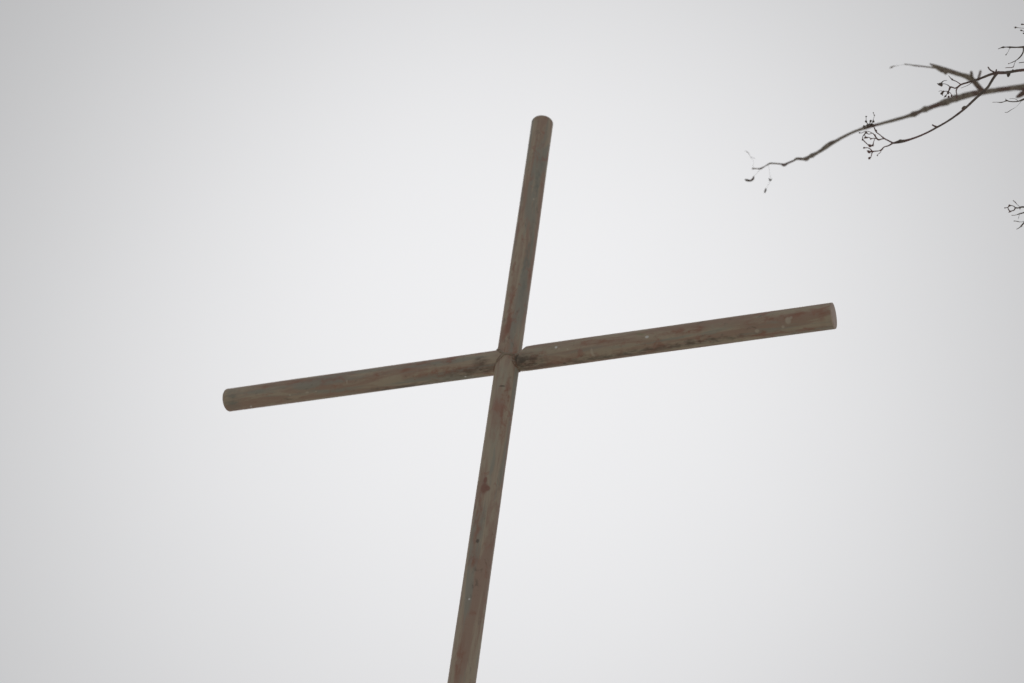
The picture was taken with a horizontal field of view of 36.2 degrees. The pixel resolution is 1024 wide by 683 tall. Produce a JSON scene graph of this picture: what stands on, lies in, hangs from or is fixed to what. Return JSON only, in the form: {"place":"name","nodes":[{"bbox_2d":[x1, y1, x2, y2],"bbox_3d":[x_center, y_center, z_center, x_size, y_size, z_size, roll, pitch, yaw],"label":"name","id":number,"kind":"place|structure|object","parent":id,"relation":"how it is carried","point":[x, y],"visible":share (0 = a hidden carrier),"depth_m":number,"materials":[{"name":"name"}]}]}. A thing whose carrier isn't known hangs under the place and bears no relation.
{"place":"outdoors","nodes":[
{"label":"outdoors","id":0,"kind":"place"},
{"bbox_2d":[0,0,1023,682],"label":"sky","id":1,"kind":"structure","parent":0,"point":[200,200],"materials":[{"name":"white"}]},
{"label":"ground","id":2,"kind":"structure","parent":0,"visible":0},
{"bbox_2d":[223,115,836,682],"bbox_3d":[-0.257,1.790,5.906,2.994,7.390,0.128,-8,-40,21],"label":"metal cross","id":3,"kind":"object","parent":2,"relation":"on","point":[507,361],"visible":1,"depth_m":7.03,"materials":[{"name":"paint"}]},
{"bbox_2d":[745,24,1023,228],"bbox_3d":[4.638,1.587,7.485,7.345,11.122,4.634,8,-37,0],"label":"bare tree","id":4,"kind":"object","parent":2,"relation":"on","point":[977,93],"visible":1,"depth_m":9.44,"materials":[{"name":"brown plant"}]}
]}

